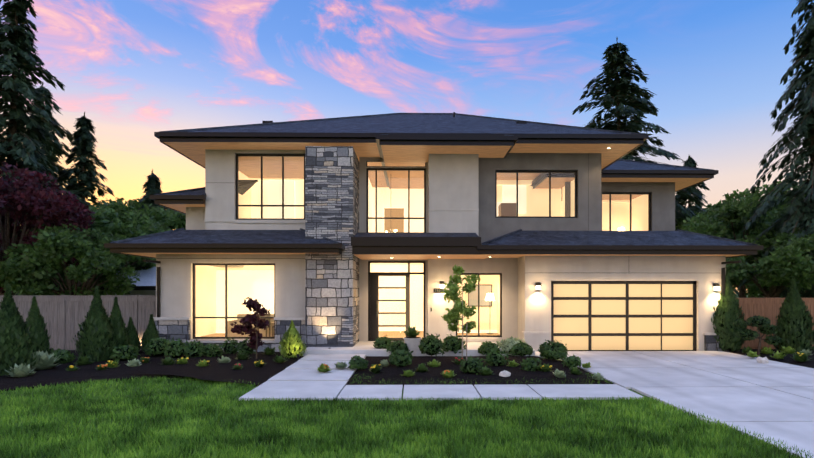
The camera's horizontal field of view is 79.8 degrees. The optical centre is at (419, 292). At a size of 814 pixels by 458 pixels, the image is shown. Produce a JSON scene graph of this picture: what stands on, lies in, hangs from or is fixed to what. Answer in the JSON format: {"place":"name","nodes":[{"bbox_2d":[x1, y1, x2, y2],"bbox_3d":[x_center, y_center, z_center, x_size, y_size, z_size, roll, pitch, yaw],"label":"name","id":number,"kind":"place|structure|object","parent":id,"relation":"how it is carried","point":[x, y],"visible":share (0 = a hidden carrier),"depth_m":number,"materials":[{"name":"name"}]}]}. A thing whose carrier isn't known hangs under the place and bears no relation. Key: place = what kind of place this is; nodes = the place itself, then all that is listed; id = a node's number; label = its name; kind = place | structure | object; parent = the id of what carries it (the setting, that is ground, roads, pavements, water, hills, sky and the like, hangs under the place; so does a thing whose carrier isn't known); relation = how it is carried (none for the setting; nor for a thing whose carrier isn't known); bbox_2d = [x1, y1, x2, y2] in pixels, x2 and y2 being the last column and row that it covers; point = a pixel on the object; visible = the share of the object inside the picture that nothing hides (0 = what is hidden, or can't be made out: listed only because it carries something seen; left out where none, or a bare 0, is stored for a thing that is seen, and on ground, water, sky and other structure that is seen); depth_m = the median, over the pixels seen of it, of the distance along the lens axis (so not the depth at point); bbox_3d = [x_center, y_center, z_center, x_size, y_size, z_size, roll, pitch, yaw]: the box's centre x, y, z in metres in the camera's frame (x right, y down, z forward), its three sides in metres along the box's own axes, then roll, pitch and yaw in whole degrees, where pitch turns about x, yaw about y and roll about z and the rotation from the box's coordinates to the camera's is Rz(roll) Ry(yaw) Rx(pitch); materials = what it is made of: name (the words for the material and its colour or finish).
{"place":"outdoors","nodes":[
{"label":"outdoors","id":0,"kind":"place"},
{"bbox_2d":[0,294,812,457],"bbox_3d":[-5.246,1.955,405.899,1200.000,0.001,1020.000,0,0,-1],"label":"lawn","id":1,"kind":"structure","parent":0,"point":[221,390],"depth_m":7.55,"materials":[{"name":"plant"}]},
{"bbox_2d":[0,0,93,294],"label":"tall conifer","id":2,"kind":"object","parent":1,"relation":"on","point":[19,59],"visible":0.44,"depth_m":27.66,"materials":[{"name":"green plant"}]},
{"bbox_2d":[0,161,95,294],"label":"maroon tree","id":3,"kind":"object","parent":1,"relation":"on","point":[48,207],"visible":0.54,"depth_m":20.22,"materials":[{"name":"purple plant"}]},
{"bbox_2d":[21,82,75,197],"bbox_3d":[-29.480,-7.514,39.433,8.156,19.220,8.058,0,0,19],"label":"conifer","id":4,"kind":"object","parent":1,"relation":"on","point":[46,92],"visible":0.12,"depth_m":39.24,"materials":[{"name":"green plant"}]},
{"bbox_2d":[0,223,139,294],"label":"green tree","id":5,"kind":"object","parent":1,"relation":"on","point":[26,273],"visible":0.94,"depth_m":19.52,"materials":[{"name":"green plant"}]},
{"bbox_2d":[0,295,155,349],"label":"fence","id":6,"kind":"object","parent":1,"relation":"on","point":[63,316],"visible":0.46,"depth_m":16.27,"materials":[{"name":"wood"}]},
{"bbox_2d":[55,112,114,206],"bbox_3d":[-21.403,-4.082,30.823,6.684,14.838,6.194,0,0,30],"label":"conifer","id":7,"kind":"object","parent":1,"relation":"on","point":[84,172],"visible":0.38,"depth_m":30.60,"materials":[{"name":"green plant"}]},
{"bbox_2d":[20,207,169,294],"bbox_3d":[-16.471,-1.198,24.782,6.264,6.305,6.228,0,0,39],"label":"green tree","id":8,"kind":"object","parent":1,"relation":"on","point":[110,222],"visible":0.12,"depth_m":24.35,"materials":[{"name":"green plant"}]},
{"bbox_2d":[100,263,155,294],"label":"neighbour house","id":9,"kind":"structure","parent":1,"relation":"on","point":[146,284],"depth_m":23.76,"materials":[{"name":"grey"}]},
{"bbox_2d":[89,197,173,269],"bbox_3d":[-20.098,-2.253,32.372,7.431,8.416,7.758,0,0,42],"label":"green tree","id":10,"kind":"object","parent":1,"relation":"on","point":[119,205],"visible":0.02,"depth_m":32.09,"materials":[{"name":"green plant"}]},
{"bbox_2d":[0,350,303,391],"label":"mulch bed","id":11,"kind":"object","parent":1,"relation":"on","point":[215,370],"visible":0.54,"depth_m":11.40,"materials":[{"name":"soil"}]},
{"bbox_2d":[0,284,39,375],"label":"arborvitae","id":12,"kind":"object","parent":11,"relation":"on","point":[15,343],"visible":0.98,"depth_m":10.99,"materials":[{"name":"green plant"}]},
{"bbox_2d":[5,363,35,377],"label":"perennial plant","id":13,"kind":"object","parent":11,"relation":"on","point":[21,370],"visible":0.85,"depth_m":10.64,"materials":[{"name":"green plant"}]},
{"bbox_2d":[25,296,51,360],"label":"arborvitae","id":14,"kind":"object","parent":11,"relation":"on","point":[35,321],"visible":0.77,"depth_m":12.75,"materials":[{"name":"green plant"}]},
{"bbox_2d":[31,350,60,369],"bbox_3d":[-9.137,1.632,11.737,0.878,0.498,0.858,0,0,-25],"label":"perennial plant","id":15,"kind":"object","parent":11,"relation":"on","point":[46,361],"visible":0.69,"depth_m":11.67,"materials":[{"name":"green plant"}]},
{"bbox_2d":[48,348,75,363],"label":"boxwood shrub","id":16,"kind":"object","parent":11,"relation":"on","point":[64,356],"visible":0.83,"depth_m":12.68,"materials":[{"name":"green plant"}]},
{"bbox_2d":[65,365,79,370],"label":"perennial plant","id":17,"kind":"object","parent":11,"relation":"on","point":[72,368],"visible":0.9,"depth_m":11.50,"materials":[{"name":"green plant"}]},
{"bbox_2d":[73,355,93,364],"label":"shrub","id":18,"kind":"object","parent":11,"relation":"on","point":[83,360],"visible":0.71,"depth_m":12.43,"materials":[{"name":"green plant"}]},
{"bbox_2d":[71,286,117,361],"bbox_3d":[-8.774,0.888,13.260,1.152,2.140,1.038,0,0,-1],"label":"arborvitae","id":19,"kind":"object","parent":11,"relation":"on","point":[95,342],"visible":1,"depth_m":13.05,"materials":[{"name":"green plant"}]},
{"bbox_2d":[95,364,107,370],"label":"perennial plant","id":20,"kind":"object","parent":11,"relation":"on","point":[101,367],"visible":0.92,"depth_m":11.62,"materials":[{"name":"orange plant"}]},
{"bbox_2d":[103,360,119,367],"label":"perennial plant","id":21,"kind":"object","parent":11,"relation":"on","point":[111,364],"visible":0.88,"depth_m":12.01,"materials":[{"name":"green plant"}]},
{"bbox_2d":[108,297,129,346],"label":"arborvitae","id":22,"kind":"object","parent":11,"relation":"on","point":[119,330],"visible":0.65,"depth_m":14.04,"materials":[{"name":"green plant"}]},
{"bbox_2d":[109,344,139,360],"bbox_3d":[-8.048,1.644,13.264,0.706,0.501,0.699,0,0,-1],"label":"boxwood shrub","id":23,"kind":"object","parent":11,"relation":"on","point":[123,352],"visible":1,"depth_m":13.14,"materials":[{"name":"green plant"}]},
{"bbox_2d":[126,359,141,366],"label":"perennial plant","id":24,"kind":"object","parent":11,"relation":"on","point":[134,363],"visible":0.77,"depth_m":12.18,"materials":[{"name":"green plant"}]},
{"bbox_2d":[126,317,141,351],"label":"arborvitae","id":25,"kind":"object","parent":11,"relation":"on","point":[134,337],"visible":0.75,"depth_m":15.08,"materials":[{"name":"green plant"}]},
{"bbox_2d":[140,314,159,351],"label":"arborvitae","id":26,"kind":"object","parent":11,"relation":"on","point":[151,331],"visible":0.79,"depth_m":15.04,"materials":[{"name":"green plant"}]},
{"bbox_2d":[144,337,171,355],"bbox_3d":[-7.651,1.593,14.238,0.824,0.604,0.922,0,0,-16],"label":"boxwood shrub","id":27,"kind":"object","parent":11,"relation":"on","point":[156,346],"visible":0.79,"depth_m":14.03,"materials":[{"name":"green plant"}]},
{"bbox_2d":[160,357,176,364],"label":"shrub","id":28,"kind":"object","parent":11,"relation":"on","point":[167,361],"visible":0.83,"depth_m":12.48,"materials":[{"name":"green plant"}]},
{"bbox_2d":[163,337,187,357],"bbox_3d":[-6.906,1.563,13.825,0.735,0.663,0.720,0,0,-1],"label":"boxwood shrub","id":29,"kind":"object","parent":11,"relation":"on","point":[175,349],"visible":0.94,"depth_m":13.64,"materials":[{"name":"green plant"}]},
{"bbox_2d":[176,357,188,363],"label":"perennial plant","id":30,"kind":"object","parent":11,"relation":"on","point":[182,360],"visible":0.92,"depth_m":12.61,"materials":[{"name":"green plant"}]},
{"bbox_2d":[183,339,204,356],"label":"boxwood shrub","id":31,"kind":"object","parent":11,"relation":"on","point":[194,349],"visible":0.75,"depth_m":13.99,"materials":[{"name":"green plant"}]},
{"bbox_2d":[196,359,209,366],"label":"perennial plant","id":32,"kind":"object","parent":11,"relation":"on","point":[204,363],"visible":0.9,"depth_m":12.20,"materials":[{"name":"green plant"}]},
{"bbox_2d":[202,344,222,356],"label":"boxwood shrub","id":33,"kind":"object","parent":11,"relation":"on","point":[211,350],"visible":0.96,"depth_m":14.04,"materials":[{"name":"green plant"}]},
{"bbox_2d":[218,355,230,362],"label":"perennial plant","id":34,"kind":"object","parent":11,"relation":"on","point":[223,359],"visible":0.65,"depth_m":12.78,"materials":[{"name":"green plant"}]},
{"bbox_2d":[220,337,239,353],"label":"boxwood shrub","id":35,"kind":"object","parent":11,"relation":"on","point":[231,347],"visible":0.92,"depth_m":14.65,"materials":[{"name":"green plant"}]},
{"bbox_2d":[235,352,249,359],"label":"shrub","id":36,"kind":"object","parent":11,"relation":"on","point":[242,356],"visible":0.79,"depth_m":13.42,"materials":[{"name":"green plant"}]},
{"bbox_2d":[237,338,255,354],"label":"boxwood shrub","id":37,"kind":"object","parent":11,"relation":"on","point":[243,347],"visible":0.73,"depth_m":14.44,"materials":[{"name":"green plant"}]},
{"bbox_2d":[230,297,269,358],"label":"japanese maple","id":38,"kind":"object","parent":11,"relation":"on","point":[246,322],"visible":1,"depth_m":13.66,"materials":[{"name":"red plant"}]},
{"bbox_2d":[254,360,265,367],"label":"perennial plant","id":39,"kind":"object","parent":11,"relation":"on","point":[260,363],"visible":0.98,"depth_m":12.21,"materials":[{"name":"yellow plant"}]},
{"bbox_2d":[261,347,274,354],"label":"shrub","id":40,"kind":"object","parent":11,"relation":"on","point":[268,351],"visible":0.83,"depth_m":14.54,"materials":[{"name":"green plant"}]},
{"bbox_2d":[273,354,286,362],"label":"shrub","id":41,"kind":"object","parent":11,"relation":"on","point":[279,359],"visible":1,"depth_m":12.95,"materials":[{"name":"green plant"}]},
{"bbox_2d":[278,320,306,358],"bbox_3d":[-3.761,1.354,14.222,0.855,1.134,0.810,0,0,42],"label":"conical evergreen shrub","id":42,"kind":"object","parent":11,"relation":"on","point":[292,346],"visible":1,"depth_m":14.03,"materials":[{"name":"green plant"}]},
{"bbox_2d":[138,169,165,221],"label":"conifer","id":43,"kind":"object","parent":1,"relation":"on","point":[152,184],"visible":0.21,"depth_m":34.56,"materials":[{"name":"green plant"}]},
{"bbox_2d":[127,196,185,229],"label":"green tree","id":44,"kind":"object","parent":1,"relation":"on","point":[179,221],"visible":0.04,"depth_m":35.25,"materials":[{"name":"green plant"}]},
{"bbox_2d":[345,356,613,386],"bbox_3d":[1.250,1.912,12.396,5.650,0.125,4.570,0,0,-1],"label":"mulch bed","id":45,"kind":"object","parent":1,"relation":"on","point":[395,372],"visible":0.65,"depth_m":10.98,"materials":[{"name":"soil"}]},
{"bbox_2d":[348,355,368,369],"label":"boxwood shrub","id":46,"kind":"object","parent":45,"relation":"on","point":[357,362],"visible":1,"depth_m":11.74,"materials":[{"name":"green plant"}]},
{"bbox_2d":[368,364,382,372],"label":"perennial plant","id":47,"kind":"object","parent":45,"relation":"on","point":[375,369],"visible":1,"depth_m":11.32,"materials":[{"name":"green plant"}]},
{"bbox_2d":[385,339,409,352],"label":"boxwood shrub","id":48,"kind":"object","parent":45,"relation":"on","point":[394,345],"visible":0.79,"depth_m":14.47,"materials":[{"name":"green plant"}]},
{"bbox_2d":[388,348,412,366],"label":"boxwood shrub","id":49,"kind":"object","parent":45,"relation":"on","point":[400,358],"visible":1,"depth_m":12.03,"materials":[{"name":"green plant"}]},
{"bbox_2d":[401,369,414,376],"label":"perennial plant","id":50,"kind":"object","parent":45,"relation":"on","point":[407,373],"visible":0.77,"depth_m":10.75,"materials":[{"name":"green plant"}]},
{"bbox_2d":[415,363,428,371],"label":"perennial plant","id":51,"kind":"object","parent":45,"relation":"on","point":[421,368],"visible":0.88,"depth_m":11.34,"materials":[{"name":"green plant"}]},
{"bbox_2d":[418,333,447,355],"bbox_3d":[0.346,1.539,14.302,0.809,0.710,0.881,0,0,-23],"label":"boxwood shrub","id":52,"kind":"object","parent":45,"relation":"on","point":[431,344],"visible":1,"depth_m":14.08,"materials":[{"name":"green plant"}]},
{"bbox_2d":[427,359,440,366],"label":"perennial plant","id":53,"kind":"object","parent":45,"relation":"on","point":[434,363],"visible":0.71,"depth_m":12.13,"materials":[{"name":"green plant"}]},
{"bbox_2d":[442,370,456,377],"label":"perennial plant","id":54,"kind":"object","parent":45,"relation":"on","point":[447,373],"visible":0.94,"depth_m":10.67,"materials":[{"name":"green plant"}]},
{"bbox_2d":[441,265,480,359],"bbox_3d":[1.069,0.557,12.897,1.054,2.697,1.026,0,0,17],"label":"young birch tree","id":55,"kind":"object","parent":45,"relation":"on","point":[452,316],"visible":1,"depth_m":12.88,"materials":[{"name":"green plant"}]},
{"bbox_2d":[460,355,483,374],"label":"boxwood shrub","id":56,"kind":"object","parent":45,"relation":"on","point":[470,365],"visible":0.98,"depth_m":11.06,"materials":[{"name":"green plant"}]},
{"bbox_2d":[479,366,493,375],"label":"perennial plant","id":57,"kind":"object","parent":45,"relation":"on","point":[485,370],"visible":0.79,"depth_m":10.90,"materials":[{"name":"green plant"}]},
{"bbox_2d":[483,348,509,365],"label":"boxwood shrub","id":58,"kind":"object","parent":45,"relation":"on","point":[495,357],"visible":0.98,"depth_m":12.20,"materials":[{"name":"green plant"}]},
{"bbox_2d":[499,370,510,376],"bbox_3d":[1.901,1.855,10.858,0.283,0.209,0.235,0,0,-35],"label":"landscape rock","id":59,"kind":"object","parent":45,"relation":"on","point":[504,373],"visible":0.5,"depth_m":10.79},
{"bbox_2d":[509,341,533,355],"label":"boxwood shrub","id":60,"kind":"object","parent":45,"relation":"on","point":[523,349],"visible":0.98,"depth_m":14.16,"materials":[{"name":"green plant"}]},
{"bbox_2d":[520,357,541,370],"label":"boxwood shrub","id":61,"kind":"object","parent":45,"relation":"on","point":[530,364],"visible":1,"depth_m":11.46,"materials":[{"name":"green plant"}]},
{"bbox_2d":[539,364,552,371],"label":"perennial plant","id":62,"kind":"object","parent":45,"relation":"on","point":[545,367],"visible":0.83,"depth_m":11.38,"materials":[{"name":"green plant"}]},
{"bbox_2d":[537,340,568,360],"bbox_3d":[3.714,1.593,13.442,0.913,0.602,0.804,0,0,-42],"label":"boxwood shrub","id":63,"kind":"object","parent":45,"relation":"on","point":[554,350],"visible":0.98,"depth_m":13.23,"materials":[{"name":"green plant"}]},
{"bbox_2d":[552,369,565,377],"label":"perennial plant","id":64,"kind":"object","parent":45,"relation":"on","point":[559,374],"visible":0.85,"depth_m":10.65,"materials":[{"name":"green plant"}]},
{"bbox_2d":[561,354,580,368],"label":"boxwood shrub","id":65,"kind":"object","parent":45,"relation":"on","point":[572,361],"visible":1,"depth_m":12.11,"materials":[{"name":"green plant"}]},
{"bbox_2d":[568,366,581,374],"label":"perennial plant","id":66,"kind":"object","parent":45,"relation":"on","point":[575,370],"visible":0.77,"depth_m":11.03,"materials":[{"name":"green plant"}]},
{"bbox_2d":[592,372,603,379],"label":"perennial plant","id":67,"kind":"object","parent":45,"relation":"on","point":[597,376],"visible":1,"depth_m":10.41,"materials":[{"name":"green plant"}]},
{"bbox_2d":[572,38,736,295],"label":"conifer","id":68,"kind":"object","parent":1,"relation":"on","point":[621,92],"visible":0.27,"depth_m":42.56,"materials":[{"name":"green plant"}]},
{"bbox_2d":[675,154,738,297],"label":"conifer","id":69,"kind":"object","parent":1,"relation":"on","point":[690,162],"visible":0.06,"depth_m":45.95,"materials":[{"name":"green plant"}]},
{"bbox_2d":[675,211,738,238],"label":"tree","id":70,"kind":"object","parent":1,"relation":"on","point":[680,222],"depth_m":40.19,"materials":[{"name":"green plant"}]},
{"bbox_2d":[682,197,786,297],"bbox_3d":[20.433,-1.988,31.222,9.016,7.885,7.926,0,0,25],"label":"tree","id":71,"kind":"object","parent":1,"relation":"on","point":[729,220],"visible":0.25,"depth_m":29.63,"materials":[{"name":"green plant"}]},
{"bbox_2d":[699,179,797,297],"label":"tree","id":72,"kind":"object","parent":1,"relation":"on","point":[733,196],"visible":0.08,"depth_m":55.29,"materials":[{"name":"green plant"}]},
{"bbox_2d":[727,185,804,291],"bbox_3d":[26.265,-2.998,35.324,10.811,9.905,10.609,0,0,-1],"label":"tree","id":73,"kind":"object","parent":1,"relation":"on","point":[758,194],"depth_m":35.24,"materials":[{"name":"green plant"}]},
{"bbox_2d":[724,349,813,367],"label":"mulch bed","id":74,"kind":"object","parent":1,"relation":"on","point":[787,359],"visible":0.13,"depth_m":13.93,"materials":[{"name":"soil"}]},
{"bbox_2d":[711,269,748,351],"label":"tall arborvitae","id":75,"kind":"object","parent":74,"relation":"on","point":[728,311],"visible":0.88,"depth_m":15.79,"materials":[{"name":"green plant"}]},
{"bbox_2d":[747,350,759,357],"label":"perennial plant","id":76,"kind":"object","parent":74,"relation":"on","point":[751,354],"visible":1,"depth_m":14.00,"materials":[{"name":"green plant"}]},
{"bbox_2d":[731,315,782,354],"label":"small tree","id":77,"kind":"object","parent":74,"relation":"on","point":[766,327],"visible":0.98,"depth_m":14.71,"materials":[{"name":"green plant"}]},
{"bbox_2d":[760,346,773,353],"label":"perennial plant","id":78,"kind":"object","parent":74,"relation":"on","point":[765,350],"visible":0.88,"depth_m":14.75,"materials":[{"name":"green plant"}]},
{"bbox_2d":[770,350,785,358],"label":"perennial plant","id":79,"kind":"object","parent":74,"relation":"on","point":[778,355],"visible":1,"depth_m":13.63,"materials":[{"name":"green plant"}]},
{"bbox_2d":[779,346,795,353],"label":"perennial plant","id":80,"kind":"object","parent":74,"relation":"on","point":[788,350],"visible":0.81,"depth_m":14.71,"materials":[{"name":"green plant"}]},
{"bbox_2d":[791,352,811,361],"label":"perennial plant","id":81,"kind":"object","parent":74,"relation":"on","point":[801,357],"visible":1,"depth_m":13.13,"materials":[{"name":"green plant"}]},
{"bbox_2d":[726,227,813,297],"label":"tree","id":82,"kind":"object","parent":1,"relation":"on","point":[777,270],"visible":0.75,"depth_m":23.66,"materials":[{"name":"green plant"}]},
{"bbox_2d":[736,0,813,297],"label":"conifer","id":83,"kind":"object","parent":1,"relation":"on","point":[799,213],"visible":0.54,"depth_m":25.14,"materials":[{"name":"green plant"}]},
{"bbox_2d":[738,298,813,348],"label":"fence","id":84,"kind":"object","parent":1,"relation":"on","point":[769,308],"visible":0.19,"depth_m":16.58,"materials":[{"name":"brown wood"}]},
{"bbox_2d":[766,277,813,351],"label":"arborvitae","id":85,"kind":"object","parent":1,"relation":"on","point":[794,324],"visible":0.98,"depth_m":15.21,"materials":[{"name":"green plant"}]},
{"bbox_2d":[0,0,813,293],"label":"sky","id":86,"kind":"structure","parent":0,"point":[136,69],"materials":[{"name":"blue"}]},
{"bbox_2d":[196,171,647,337],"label":"house interiors","id":87,"kind":"object","parent":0,"point":[531,206],"depth_m":21.00,"materials":[{"name":"paint"}]},
{"bbox_2d":[214,178,629,336],"bbox_3d":[1.056,-1.748,20.034,19.749,6.964,5.873,0,0,-11],"label":"interior furniture","id":88,"kind":"object","parent":87,"relation":"in","point":[387,227],"depth_m":20.76,"materials":[{"name":"beige fabric"}]},
{"bbox_2d":[153,146,728,351],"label":"house walls","id":89,"kind":"structure","parent":0,"point":[321,299],"depth_m":16.06,"materials":[{"name":"paint"}]},
{"bbox_2d":[156,153,588,258],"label":"stucco control joints","id":90,"kind":"object","parent":89,"relation":"attached to","point":[304,258],"visible":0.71,"depth_m":15.87,"materials":[{"name":"grey"}]},
{"bbox_2d":[368,261,424,340],"bbox_3d":[-0.824,0.299,17.479,2.060,2.870,0.150,0,0,-1],"label":"front door","id":91,"kind":"structure","parent":89,"relation":"in","point":[374,313],"depth_m":17.47,"materials":[{"name":"black"}]},
{"bbox_2d":[193,154,650,338],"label":"house windows","id":92,"kind":"structure","parent":89,"relation":"in","point":[261,206],"depth_m":17.02,"materials":[{"name":"glass"}]},
{"bbox_2d":[104,112,762,259],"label":"house roofs","id":93,"kind":"structure","parent":89,"relation":"on","point":[405,139],"depth_m":15.93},
{"bbox_2d":[262,121,526,123],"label":"roof vents","id":94,"kind":"object","parent":93,"relation":"attached to","point":[520,122],"visible":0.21,"depth_m":18.79,"materials":[{"name":"black metal"}]},
{"bbox_2d":[143,259,740,336],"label":"downspouts and hardware","id":95,"kind":"object","parent":93,"relation":"attached to","point":[437,290],"visible":0.69,"depth_m":15.73,"materials":[{"name":"black metal"}]},
{"bbox_2d":[551,281,696,350],"bbox_3d":[6.761,0.781,16.150,4.882,2.346,0.050,0,0,-1],"label":"garage door","id":96,"kind":"structure","parent":89,"relation":"attached to","point":[623,315],"depth_m":16.15,"materials":[{"name":"beige"}]},
{"bbox_2d":[239,341,813,457],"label":"concrete paving","id":97,"kind":"structure","parent":0,"point":[772,399],"depth_m":9.78,"materials":[{"name":"concrete"}]},
{"bbox_2d":[316,363,331,372],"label":"perennial plant","id":98,"kind":"object","parent":97,"relation":"on","point":[324,367],"visible":1,"depth_m":11.44,"materials":[{"name":"green plant"}]},
{"bbox_2d":[334,361,347,368],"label":"perennial plant","id":99,"kind":"object","parent":97,"relation":"on","point":[339,365],"visible":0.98,"depth_m":11.95,"materials":[{"name":"green plant"}]},
{"bbox_2d":[373,335,392,348],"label":"boxwood shrub","id":100,"kind":"object","parent":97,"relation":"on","point":[382,342],"visible":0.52,"depth_m":15.07,"materials":[{"name":"green plant"}]},
{"bbox_2d":[403,337,421,355],"bbox_3d":[-0.222,1.637,14.858,0.566,0.535,0.566,0,0,-1],"label":"planter pot","id":101,"kind":"object","parent":97,"relation":"on","point":[413,343],"visible":0.77,"depth_m":14.65,"materials":[{"name":"grey concrete"}]},
{"bbox_2d":[403,326,420,336],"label":"potted plant","id":102,"kind":"object","parent":101,"relation":"in","point":[411,332],"visible":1,"depth_m":14.75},
{"bbox_2d":[441,334,465,353],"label":"boxwood shrub","id":103,"kind":"object","parent":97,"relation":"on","point":[453,343],"visible":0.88,"depth_m":14.65,"materials":[{"name":"green plant"}]},
{"bbox_2d":[478,341,499,354],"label":"boxwood shrub","id":104,"kind":"object","parent":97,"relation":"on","point":[485,347],"visible":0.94,"depth_m":14.53,"materials":[{"name":"green plant"}]},
{"bbox_2d":[496,336,525,353],"bbox_3d":[2.816,1.614,14.848,1.112,0.581,1.055,0,0,-17],"label":"lavender shrub","id":105,"kind":"object","parent":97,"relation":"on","point":[506,344],"visible":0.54,"depth_m":14.65,"materials":[{"name":"green plant"}]},
{"bbox_2d":[756,357,768,363],"bbox_3d":[9.313,1.855,13.184,0.311,0.235,0.327,0,0,-1],"label":"landscape rock","id":106,"kind":"object","parent":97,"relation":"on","point":[764,360],"visible":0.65,"depth_m":13.09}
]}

